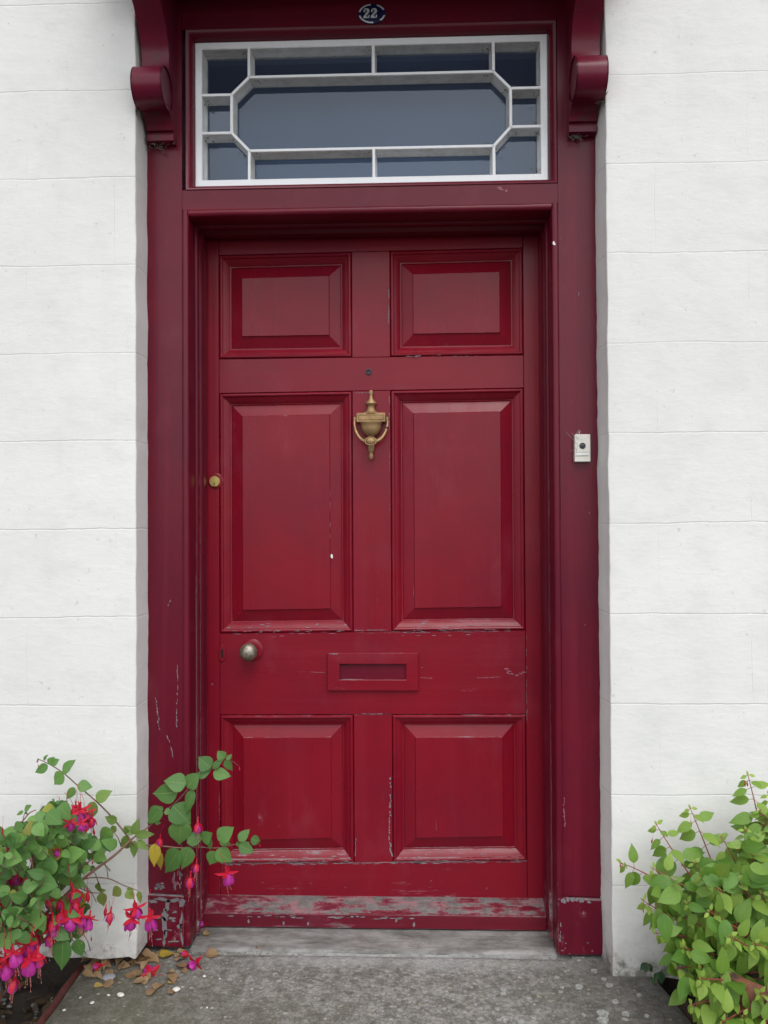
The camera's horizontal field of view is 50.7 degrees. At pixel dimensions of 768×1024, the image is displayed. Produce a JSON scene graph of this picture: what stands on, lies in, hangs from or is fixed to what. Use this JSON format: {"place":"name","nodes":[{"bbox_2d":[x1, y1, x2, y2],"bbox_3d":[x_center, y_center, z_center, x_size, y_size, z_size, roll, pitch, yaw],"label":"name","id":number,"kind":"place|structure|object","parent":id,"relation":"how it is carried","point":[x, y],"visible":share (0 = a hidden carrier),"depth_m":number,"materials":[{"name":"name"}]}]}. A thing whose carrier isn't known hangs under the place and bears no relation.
{"place":"outdoors","nodes":[
{"label":"outdoors","id":0,"kind":"place"},
{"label":"soil","id":1,"kind":"structure","parent":0,"visible":0},
{"bbox_2d":[616,771,767,1023],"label":"fuchsia bush","id":2,"kind":"object","parent":1,"relation":"in","point":[721,901],"visible":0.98,"depth_m":1.80,"materials":[{"name":"green plant"}]},
{"bbox_2d":[701,933,767,1023],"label":"plant pot","id":3,"kind":"object","parent":1,"relation":"on","point":[750,990],"visible":0.07,"depth_m":1.71,"materials":[{"name":"ceramic"}]},
{"label":"ground","id":4,"kind":"structure","parent":0,"visible":0},
{"bbox_2d":[0,983,60,1023],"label":"soil","id":5,"kind":"structure","parent":4,"relation":"on","point":[20,1001],"depth_m":2.09,"materials":[{"name":"brown soil"}]},
{"bbox_2d":[1,991,52,1023],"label":"grit","id":6,"kind":"object","parent":5,"relation":"on","point":[3,999],"visible":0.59,"depth_m":2.06,"materials":[{"name":"grey gravel"}]},
{"bbox_2d":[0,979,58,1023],"bbox_3d":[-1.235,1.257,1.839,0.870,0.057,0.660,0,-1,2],"label":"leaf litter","id":7,"kind":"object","parent":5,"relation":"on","point":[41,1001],"visible":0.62,"depth_m":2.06,"materials":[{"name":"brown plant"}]},
{"bbox_3d":[-1.034,1.173,1.764,0.371,0.186,0.372,0,-1,2],"label":"plant pot","id":8,"kind":"object","parent":5,"relation":"on","visible":0},
{"bbox_2d":[0,751,260,1006],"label":"fuchsia plant","id":9,"kind":"object","parent":8,"relation":"in","point":[53,841],"visible":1,"depth_m":1.83,"materials":[{"name":"green plant"}]},
{"bbox_2d":[35,964,83,1023],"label":"edging tile","id":10,"kind":"object","parent":4,"relation":"on","point":[55,1002],"visible":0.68,"depth_m":2.02,"materials":[{"name":"red brick"}]},
{"bbox_2d":[45,936,691,1023],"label":"concrete step","id":11,"kind":"object","parent":4,"relation":"on","point":[263,987],"visible":0.89,"depth_m":2.00,"materials":[{"name":"grey concrete"}]},
{"bbox_2d":[83,963,90,968],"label":"fallen leaf","id":12,"kind":"object","parent":11,"relation":"on","point":[87,966],"visible":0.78,"depth_m":2.10,"materials":[{"name":"brown plant"}]},
{"bbox_2d":[82,969,95,977],"bbox_3d":[-0.752,1.179,2.063,0.035,0.022,0.020,0,-1,2],"label":"fallen leaf","id":13,"kind":"object","parent":11,"relation":"on","point":[86,972],"visible":1,"depth_m":2.07,"materials":[{"name":"brown plant"}]},
{"bbox_2d":[90,958,100,963],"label":"fallen leaf","id":14,"kind":"object","parent":11,"relation":"on","point":[93,960],"visible":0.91,"depth_m":2.13,"materials":[{"name":"brown plant"}]},
{"bbox_2d":[94,971,101,978],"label":"fallen leaf","id":15,"kind":"object","parent":11,"relation":"on","point":[98,974],"visible":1,"depth_m":2.07,"materials":[{"name":"brown plant"}]},
{"bbox_2d":[94,982,102,986],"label":"fallen leaf","id":16,"kind":"object","parent":11,"relation":"on","point":[97,984],"visible":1,"depth_m":2.03,"materials":[{"name":"yellow plant"}]},
{"bbox_2d":[92,959,115,970],"bbox_3d":[-0.725,1.178,2.113,0.067,0.022,0.022,-1,-1,-34],"label":"fallen flower","id":17,"kind":"object","parent":11,"relation":"on","point":[97,965],"visible":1,"depth_m":2.10,"materials":[{"name":"pink plant"}]},
{"bbox_2d":[101,959,106,969],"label":"fallen leaf","id":18,"kind":"object","parent":11,"relation":"on","point":[103,961],"visible":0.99,"depth_m":2.12,"materials":[{"name":"brown plant"}]},
{"bbox_2d":[100,959,111,967],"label":"fallen leaf","id":19,"kind":"object","parent":11,"relation":"on","point":[108,964],"visible":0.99,"depth_m":2.12,"materials":[{"name":"brown plant"}]},
{"bbox_2d":[103,979,113,986],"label":"fallen leaf","id":20,"kind":"object","parent":11,"relation":"on","point":[108,983],"visible":1,"depth_m":2.04,"materials":[{"name":"brown plant"}]},
{"bbox_2d":[102,973,115,980],"bbox_3d":[-0.702,1.187,2.067,0.033,0.009,0.030,0,-1,2],"label":"pebble","id":21,"kind":"object","parent":11,"relation":"on","point":[108,976],"visible":1,"depth_m":2.06,"materials":[{"name":"grey stone"}]},
{"bbox_2d":[105,969,112,973],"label":"fallen leaf","id":22,"kind":"object","parent":11,"relation":"on","point":[107,971],"visible":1,"depth_m":2.09,"materials":[{"name":"brown plant"}]},
{"bbox_2d":[115,957,123,964],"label":"fallen leaf","id":23,"kind":"object","parent":11,"relation":"on","point":[117,960],"visible":0.61,"depth_m":2.14,"materials":[{"name":"brown plant"}]},
{"bbox_2d":[121,960,130,968],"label":"fallen leaf","id":24,"kind":"object","parent":11,"relation":"on","point":[126,965],"visible":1,"depth_m":2.12,"materials":[{"name":"brown plant"}]},
{"bbox_2d":[124,971,135,977],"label":"fallen leaf","id":25,"kind":"object","parent":11,"relation":"on","point":[127,975],"visible":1,"depth_m":2.07,"materials":[{"name":"brown plant"}]},
{"bbox_2d":[130,970,143,975],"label":"fallen leaf","id":26,"kind":"object","parent":11,"relation":"on","point":[138,972],"visible":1,"depth_m":2.08,"materials":[{"name":"brown plant"}]},
{"bbox_2d":[132,976,143,982],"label":"fallen leaf","id":27,"kind":"object","parent":11,"relation":"on","point":[139,979],"visible":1,"depth_m":2.04,"materials":[{"name":"brown plant"}]},
{"bbox_2d":[136,953,145,960],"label":"fallen leaf","id":28,"kind":"object","parent":11,"relation":"on","point":[140,956],"visible":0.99,"depth_m":2.16,"materials":[{"name":"brown plant"}]},
{"bbox_2d":[140,960,148,970],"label":"fallen leaf","id":29,"kind":"object","parent":11,"relation":"on","point":[143,964],"visible":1,"depth_m":2.11,"materials":[{"name":"brown plant"}]},
{"bbox_2d":[141,976,148,983],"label":"fallen leaf","id":30,"kind":"object","parent":11,"relation":"on","point":[145,978],"visible":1,"depth_m":2.05,"materials":[{"name":"brown plant"}]},
{"bbox_2d":[142,948,153,958],"bbox_3d":[-0.627,1.179,2.157,0.039,0.023,0.022,0,-1,2],"label":"fallen leaf","id":31,"kind":"object","parent":11,"relation":"on","point":[146,952],"visible":1,"depth_m":2.16,"materials":[{"name":"brown plant"}]},
{"bbox_2d":[146,988,155,994],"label":"fallen leaf","id":32,"kind":"object","parent":11,"relation":"on","point":[150,991],"visible":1,"depth_m":2.00,"materials":[{"name":"brown plant"}]},
{"bbox_2d":[142,964,160,976],"bbox_3d":[-0.583,1.179,2.072,0.082,0.051,0.049,-1,-1,19],"label":"fallen flower","id":33,"kind":"object","parent":11,"relation":"on","point":[150,969],"visible":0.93,"depth_m":2.08,"materials":[{"name":"pink plant"}]},
{"bbox_2d":[152,954,158,962],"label":"fallen leaf","id":34,"kind":"object","parent":11,"relation":"on","point":[155,958],"visible":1,"depth_m":2.15,"materials":[{"name":"brown plant"}]},
{"bbox_2d":[154,983,164,988],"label":"fallen leaf","id":35,"kind":"object","parent":11,"relation":"on","point":[158,985],"visible":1,"depth_m":2.02,"materials":[{"name":"brown plant"}]},
{"bbox_2d":[160,950,173,956],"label":"fallen leaf","id":36,"kind":"object","parent":11,"relation":"on","point":[163,953],"visible":0.91,"depth_m":2.17,"materials":[{"name":"yellow plant"}]},
{"bbox_2d":[168,973,177,983],"bbox_3d":[-0.537,1.182,2.053,0.025,0.013,0.033,0,-1,2],"label":"fallen leaf","id":37,"kind":"object","parent":11,"relation":"on","point":[173,977],"visible":1,"depth_m":2.05,"materials":[{"name":"brown plant"}]},
{"bbox_2d":[176,962,186,966],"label":"fallen leaf","id":38,"kind":"object","parent":11,"relation":"on","point":[183,964],"visible":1,"depth_m":2.11,"materials":[{"name":"brown plant"}]},
{"bbox_2d":[181,967,186,972],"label":"fallen leaf","id":39,"kind":"object","parent":11,"relation":"on","point":[183,969],"visible":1,"depth_m":2.10,"materials":[{"name":"brown plant"}]},
{"bbox_2d":[181,950,193,957],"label":"fallen flower","id":40,"kind":"object","parent":11,"relation":"on","point":[184,953],"visible":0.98,"depth_m":2.15,"materials":[{"name":"pink plant"}]},
{"bbox_2d":[186,948,208,970],"bbox_3d":[-0.492,1.180,2.134,0.044,0.042,0.078,0,-1,4],"label":"fallen flower","id":41,"kind":"object","parent":11,"relation":"on","point":[192,963],"visible":1,"depth_m":2.11,"materials":[{"name":"pink plant"}]},
{"bbox_2d":[206,948,219,957],"bbox_3d":[-0.461,1.183,2.176,0.033,0.013,0.028,0,-1,-42],"label":"fallen leaf","id":42,"kind":"object","parent":11,"relation":"on","point":[212,952],"visible":1,"depth_m":2.18,"materials":[{"name":"brown plant"}]},
{"bbox_2d":[190,927,556,955],"bbox_3d":[-0.029,1.194,2.261,0.992,0.025,0.155,0,-1,2],"label":"threshold","id":43,"kind":"object","parent":11,"relation":"on","point":[375,941],"visible":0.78,"depth_m":2.23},
{"bbox_2d":[500,969,648,1023],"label":"lichen","id":44,"kind":"object","parent":11,"relation":"on","point":[603,1014],"visible":1,"depth_m":1.91},
{"bbox_2d":[640,962,665,985],"bbox_3d":[0.669,1.155,2.017,0.038,0.054,0.052,0,-1,-38],"label":"ivy seedling","id":45,"kind":"object","parent":11,"relation":"on","point":[659,977],"visible":1,"depth_m":2.01,"materials":[{"name":"green plant"}]},
{"bbox_2d":[0,0,767,1004],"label":"house wall","id":46,"kind":"structure","parent":4,"relation":"on","point":[682,306],"depth_m":2.12,"materials":[{"name":"paint"}]},
{"bbox_2d":[130,0,608,954],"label":"door surround","id":47,"kind":"object","parent":46,"relation":"attached to","point":[188,216],"visible":0.92,"depth_m":2.21,"materials":[{"name":"red paint"}]},
{"bbox_2d":[195,34,547,185],"bbox_3d":[-0.037,-1.105,2.258,0.975,0.406,0.050,0,-1,2],"label":"fanlight","id":48,"kind":"object","parent":47,"relation":"attached to","point":[386,47],"visible":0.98,"depth_m":2.25,"materials":[{"name":"white wood"}]},
{"bbox_2d":[204,45,538,178],"bbox_3d":[-0.034,-1.107,2.252,0.943,0.379,0.026,0,-1,2],"label":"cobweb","id":49,"kind":"object","parent":48,"relation":"attached to","point":[380,154],"visible":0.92,"depth_m":2.24},
{"bbox_2d":[135,91,607,150],"bbox_3d":[-0.043,-1.032,2.152,1.250,0.110,0.082,0,-1,2],"label":"cobweb","id":50,"kind":"object","parent":47,"relation":"attached to","point":[571,136],"visible":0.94,"depth_m":2.17},
{"bbox_2d":[358,4,385,24],"bbox_3d":[-0.033,-1.356,2.206,0.075,0.055,0.007,0,-1,2],"label":"number plate","id":51,"kind":"object","parent":47,"relation":"attached to","point":[371,14],"visible":1,"depth_m":2.20,"materials":[{"name":"blue ceramic"}]},
{"bbox_2d":[203,234,545,930],"bbox_3d":[-0.031,0.180,2.351,0.998,2.005,0.106,0,-1,2],"label":"front door","id":52,"kind":"structure","parent":47,"relation":"attached to","point":[374,661],"depth_m":2.36,"materials":[{"name":"red paint"}]},
{"bbox_2d":[574,434,589,461],"bbox_3d":[0.529,-0.170,2.166,0.042,0.074,0.020,0,-1,2],"label":"doorbell","id":53,"kind":"object","parent":47,"relation":"attached to","point":[581,447],"visible":1,"depth_m":2.16,"materials":[{"name":"beige plastic"}]},
{"bbox_2d":[677,1000,702,1023],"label":"edging tile","id":54,"kind":"object","parent":4,"relation":"on","point":[683,1007],"visible":0.2,"depth_m":1.95,"materials":[{"name":"brick"}]}
]}

